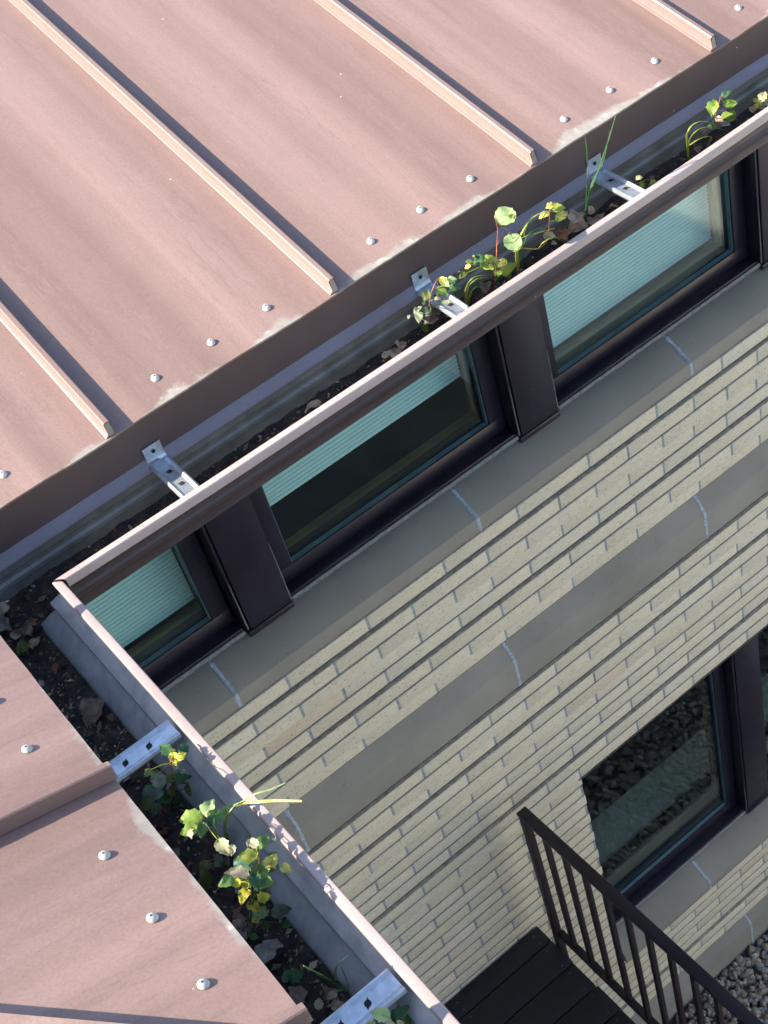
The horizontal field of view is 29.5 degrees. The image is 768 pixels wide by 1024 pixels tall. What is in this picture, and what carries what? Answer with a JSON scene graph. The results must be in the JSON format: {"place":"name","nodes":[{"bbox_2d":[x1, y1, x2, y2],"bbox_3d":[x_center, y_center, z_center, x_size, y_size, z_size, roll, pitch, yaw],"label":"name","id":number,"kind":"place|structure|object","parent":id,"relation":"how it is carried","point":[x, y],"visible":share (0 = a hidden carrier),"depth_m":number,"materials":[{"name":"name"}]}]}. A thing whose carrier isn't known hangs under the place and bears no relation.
{"place":"outdoors","nodes":[
{"label":"outdoors","id":0,"kind":"place"},
{"bbox_2d":[581,626,767,1023],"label":"ground","id":1,"kind":"structure","parent":0,"point":[615,776],"depth_m":8.27,"materials":[{"name":"grey gravel"}]},
{"bbox_2d":[0,581,459,1023],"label":"gutter","id":2,"kind":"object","parent":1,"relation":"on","point":[111,912],"depth_m":1.64,"materials":[{"name":"grey metal"}]},
{"bbox_2d":[213,783,301,839],"bbox_3d":[-0.153,0.398,1.791,0.148,0.154,0.069,3,47,20],"label":"grass tuft","id":3,"kind":"object","parent":2,"relation":"on","point":[226,819],"visible":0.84,"depth_m":1.75,"materials":[{"name":"green plant"}]},
{"bbox_2d":[0,0,767,1023],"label":"brick building","id":4,"kind":"structure","parent":1,"relation":"on","point":[418,626],"depth_m":4.20,"materials":[{"name":"brick"}]},
{"bbox_2d":[85,532,245,692],"bbox_3d":[-0.954,0.079,3.680,0.910,1.395,0.197,-35,46,-18],"label":"window","id":5,"kind":"structure","parent":4,"relation":"in","point":[152,593],"depth_m":4.16,"materials":[{"name":"paint"}]},
{"bbox_2d":[0,102,767,1023],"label":"leaf litter","id":6,"kind":"object","parent":4,"relation":"on","point":[66,688],"visible":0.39,"depth_m":2.13,"materials":[{"name":"plant"}]},
{"bbox_2d":[0,601,8,615],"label":"dead leaf","id":7,"kind":"object","parent":6,"relation":"on","point":[4,607],"visible":1,"depth_m":2.25,"materials":[{"name":"grey plant"}]},
{"bbox_2d":[0,613,12,630],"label":"dead leaf","id":8,"kind":"object","parent":6,"relation":"on","point":[4,623],"visible":1,"depth_m":2.22,"materials":[{"name":"grey plant"}]},
{"bbox_2d":[10,629,21,639],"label":"dead leaf","id":9,"kind":"object","parent":6,"relation":"on","point":[15,634],"visible":1,"depth_m":2.20,"materials":[{"name":"grey plant"}]},
{"bbox_2d":[16,639,29,655],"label":"dead leaf","id":10,"kind":"object","parent":6,"relation":"on","point":[22,647],"visible":1,"depth_m":2.18,"materials":[{"name":"green plant"}]},
{"bbox_2d":[19,624,33,634],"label":"dead leaf","id":11,"kind":"object","parent":6,"relation":"on","point":[27,629],"visible":1,"depth_m":2.21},
{"bbox_2d":[25,617,37,625],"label":"dead leaf","id":12,"kind":"object","parent":6,"relation":"on","point":[30,621],"visible":1,"depth_m":2.22,"materials":[{"name":"brown plant"}]},
{"bbox_2d":[27,637,39,648],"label":"dead leaf","id":13,"kind":"object","parent":6,"relation":"on","point":[33,642],"visible":1,"depth_m":2.18,"materials":[{"name":"grey plant"}]},
{"bbox_2d":[79,697,103,728],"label":"dead leaf","id":14,"kind":"object","parent":6,"relation":"on","point":[90,709],"visible":1,"depth_m":2.06,"materials":[{"name":"grey plant"}]},
{"bbox_2d":[141,743,191,815],"bbox_3d":[-0.281,0.340,1.857,0.074,0.159,0.090,5,48,23],"label":"seedling","id":15,"kind":"object","parent":6,"relation":"on","point":[152,793],"visible":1,"depth_m":1.87,"materials":[{"name":"green plant"}]},
{"bbox_2d":[172,848,179,855],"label":"dead leaf","id":16,"kind":"object","parent":6,"relation":"on","point":[176,851],"visible":0.6,"depth_m":1.86,"materials":[{"name":"plant"}]},
{"bbox_2d":[179,799,236,855],"bbox_3d":[-0.199,0.406,1.758,0.058,0.165,0.114,-21,43,-3],"label":"seedling","id":17,"kind":"object","parent":6,"relation":"on","point":[192,821],"visible":1,"depth_m":1.72,"materials":[{"name":"green plant"}]},
{"bbox_2d":[199,853,229,890],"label":"seedling","id":18,"kind":"object","parent":6,"relation":"on","point":[205,866],"visible":0.97,"depth_m":1.82,"materials":[{"name":"green plant"}]},
{"bbox_2d":[232,919,241,927],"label":"dead leaf","id":19,"kind":"object","parent":6,"relation":"on","point":[237,922],"visible":0.96,"depth_m":1.76,"materials":[{"name":"plant"}]},
{"bbox_2d":[237,923,251,938],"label":"dead leaf","id":20,"kind":"object","parent":6,"relation":"on","point":[243,934],"visible":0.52,"depth_m":1.75,"materials":[{"name":"plant"}]},
{"bbox_2d":[218,835,291,942],"bbox_3d":[-0.137,0.443,1.698,0.072,0.170,0.092,26,58,36],"label":"seedling","id":21,"kind":"object","parent":6,"relation":"on","point":[237,876],"visible":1,"depth_m":1.67,"materials":[{"name":"green plant"}]},
{"bbox_2d":[254,938,283,963],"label":"dead leaf","id":22,"kind":"object","parent":6,"relation":"on","point":[265,951],"visible":0.78,"depth_m":1.73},
{"bbox_2d":[282,957,303,983],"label":"seedling","id":23,"kind":"object","parent":6,"relation":"on","point":[292,975],"visible":1,"depth_m":1.70,"materials":[{"name":"green plant"}]},
{"bbox_2d":[288,985,307,1004],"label":"dead leaf","id":24,"kind":"object","parent":6,"relation":"on","point":[297,994],"visible":0.8,"depth_m":1.68,"materials":[{"name":"plant"}]},
{"bbox_2d":[305,399,320,412],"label":"dead leaf","id":25,"kind":"object","parent":6,"relation":"on","point":[316,403],"visible":1,"depth_m":2.40,"materials":[{"name":"grey plant"}]},
{"bbox_2d":[314,998,323,1009],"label":"dead leaf","id":26,"kind":"object","parent":6,"relation":"on","point":[318,1003],"visible":1,"depth_m":1.66,"materials":[{"name":"plant"}]},
{"bbox_2d":[303,955,348,1001],"bbox_3d":[-0.059,0.515,1.618,0.051,0.173,0.048,-35,46,-18],"label":"grass tuft","id":27,"kind":"object","parent":6,"relation":"on","point":[341,988],"visible":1,"depth_m":1.65,"materials":[{"name":"green plant"}]},
{"bbox_2d":[327,990,337,999],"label":"dead leaf","id":28,"kind":"object","parent":6,"relation":"on","point":[332,994],"visible":1,"depth_m":1.67,"materials":[{"name":"plant"}]},
{"bbox_2d":[330,999,343,1010],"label":"dead leaf","id":29,"kind":"object","parent":6,"relation":"on","point":[335,1005],"visible":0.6,"depth_m":1.66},
{"bbox_2d":[382,350,389,358],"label":"dead leaf","id":30,"kind":"object","parent":6,"relation":"on","point":[385,354],"visible":1,"depth_m":2.45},
{"bbox_2d":[366,1005,411,1023],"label":"seedling","id":31,"kind":"object","parent":6,"relation":"on","point":[399,1015],"visible":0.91,"depth_m":1.54,"materials":[{"name":"green plant"}]},
{"bbox_2d":[390,347,401,357],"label":"dead leaf","id":32,"kind":"object","parent":6,"relation":"on","point":[394,351],"visible":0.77,"depth_m":2.46,"materials":[{"name":"grey plant"}]},
{"bbox_2d":[395,340,406,351],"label":"dead leaf","id":33,"kind":"object","parent":6,"relation":"on","point":[401,345],"visible":1,"depth_m":2.46,"materials":[{"name":"grey plant"}]},
{"bbox_2d":[407,306,438,331],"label":"seedling","id":34,"kind":"object","parent":6,"relation":"on","point":[418,314],"visible":1,"depth_m":2.42,"materials":[{"name":"green plant"}]},
{"bbox_2d":[422,311,436,321],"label":"dead leaf","id":35,"kind":"object","parent":6,"relation":"on","point":[432,317],"visible":0.81,"depth_m":2.47,"materials":[{"name":"plant"}]},
{"bbox_2d":[465,274,492,304],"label":"grass tuft","id":36,"kind":"object","parent":6,"relation":"on","point":[467,299],"visible":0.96,"depth_m":2.48,"materials":[{"name":"green plant"}]},
{"bbox_2d":[479,281,490,294],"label":"dead leaf","id":37,"kind":"object","parent":6,"relation":"on","point":[485,286],"visible":1,"depth_m":2.51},
{"bbox_2d":[457,206,521,290],"bbox_3d":[0.189,-0.414,2.448,0.141,0.190,0.087,-60,57,-35],"label":"seedling","id":38,"kind":"object","parent":6,"relation":"on","point":[504,215],"visible":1,"depth_m":2.41,"materials":[{"name":"green plant"}]},
{"bbox_2d":[515,211,566,274],"bbox_3d":[0.281,-0.469,2.526,0.178,0.179,0.079,-35,46,-18],"label":"grass tuft","id":39,"kind":"object","parent":6,"relation":"on","point":[517,259],"visible":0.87,"depth_m":2.47,"materials":[{"name":"green plant"}]},
{"bbox_2d":[539,202,567,248],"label":"seedling","id":40,"kind":"object","parent":6,"relation":"on","point":[558,208],"visible":0.84,"depth_m":2.47,"materials":[{"name":"green plant"}]},
{"bbox_2d":[556,226,567,240],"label":"dead leaf","id":41,"kind":"object","parent":6,"relation":"on","point":[562,232],"visible":1,"depth_m":2.56,"materials":[{"name":"brown plant"}]},
{"bbox_2d":[567,209,584,223],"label":"dead leaf","id":42,"kind":"object","parent":6,"relation":"on","point":[573,216],"visible":0.99,"depth_m":2.56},
{"bbox_2d":[567,220,588,233],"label":"dead leaf","id":43,"kind":"object","parent":6,"relation":"on","point":[578,226],"visible":0.83,"depth_m":2.58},
{"bbox_2d":[586,214,603,224],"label":"dead leaf","id":44,"kind":"object","parent":6,"relation":"on","point":[594,220],"visible":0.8,"depth_m":2.59,"materials":[{"name":"grey plant"}]},
{"bbox_2d":[584,206,594,213],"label":"dead leaf","id":45,"kind":"object","parent":44,"relation":"on","point":[591,209],"visible":0.78,"depth_m":2.58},
{"bbox_2d":[585,116,615,221],"bbox_3d":[0.360,-0.576,2.527,0.086,0.231,0.081,-35,46,-18],"label":"grass tuft","id":46,"kind":"object","parent":6,"relation":"on","point":[589,192],"visible":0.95,"depth_m":2.48,"materials":[{"name":"green plant"}]},
{"bbox_2d":[635,175,656,187],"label":"seedling","id":47,"kind":"object","parent":6,"relation":"on","point":[642,184],"visible":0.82,"depth_m":2.62,"materials":[{"name":"green plant"}]},
{"bbox_2d":[694,146,701,152],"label":"dead leaf","id":48,"kind":"object","parent":6,"relation":"on","point":[697,148],"visible":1,"depth_m":2.68,"materials":[{"name":"grey plant"}]},
{"bbox_2d":[680,121,728,161],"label":"grass tuft","id":49,"kind":"object","parent":6,"relation":"on","point":[687,144],"visible":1,"depth_m":2.62,"materials":[{"name":"green plant"}]},
{"bbox_2d":[700,125,710,137],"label":"dead leaf","id":50,"kind":"object","parent":6,"relation":"on","point":[705,131],"visible":0.86,"depth_m":2.67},
{"bbox_2d":[706,90,736,128],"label":"seedling","id":51,"kind":"object","parent":6,"relation":"on","point":[712,106],"visible":1,"depth_m":2.59,"materials":[{"name":"green plant"}]},
{"bbox_2d":[719,120,730,125],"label":"dead leaf","id":52,"kind":"object","parent":6,"relation":"on","point":[725,124],"visible":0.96,"depth_m":2.69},
{"bbox_2d":[748,105,756,112],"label":"dead leaf","id":53,"kind":"object","parent":6,"relation":"on","point":[752,108],"visible":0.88,"depth_m":2.71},
{"bbox_2d":[753,91,767,112],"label":"seedling","id":54,"kind":"object","parent":6,"relation":"on","point":[761,101],"visible":0.98,"depth_m":2.69,"materials":[{"name":"green plant"}]},
{"bbox_2d":[249,334,518,600],"bbox_3d":[-0.132,-0.503,4.005,0.903,1.395,0.197,-35,46,-18],"label":"window","id":55,"kind":"structure","parent":4,"relation":"in","point":[338,535],"depth_m":4.40,"materials":[{"name":"paint"}]},
{"bbox_2d":[422,276,460,307],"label":"seedling","id":56,"kind":"object","parent":4,"relation":"on","point":[441,289],"visible":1,"depth_m":2.38,"materials":[{"name":"green plant"}]},
{"bbox_2d":[537,161,760,409],"bbox_3d":[0.697,-1.091,4.333,0.927,1.395,0.197,-35,46,-18],"label":"window","id":57,"kind":"structure","parent":4,"relation":"in","point":[610,278],"depth_m":4.74,"materials":[{"name":"paint"}]},
{"bbox_2d":[606,664,745,925],"bbox_3d":[1.123,1.160,6.273,0.963,1.359,0.186,-35,46,-18],"label":"window","id":58,"kind":"structure","parent":4,"relation":"in","point":[688,835],"depth_m":6.68,"materials":[{"name":"paint"}]},
{"bbox_2d":[756,634,767,781],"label":"window","id":59,"kind":"structure","parent":4,"relation":"in","point":[765,742],"depth_m":6.56,"materials":[{"name":"paint"}]},
{"bbox_2d":[444,927,635,1023],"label":"wooden deck","id":60,"kind":"structure","parent":1,"relation":"on","point":[536,975],"depth_m":5.75,"materials":[{"name":"brown wood"}]},
{"bbox_2d":[516,806,763,1023],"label":"metal railing","id":61,"kind":"object","parent":60,"relation":"attached to","point":[531,822],"visible":0.97,"depth_m":5.13,"materials":[{"name":"metal"}]},
{"bbox_2d":[675,934,767,1023],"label":"gravel","id":62,"kind":"structure","parent":1,"relation":"on","point":[736,970],"depth_m":7.16,"materials":[{"name":"grey gravel"}]}
]}

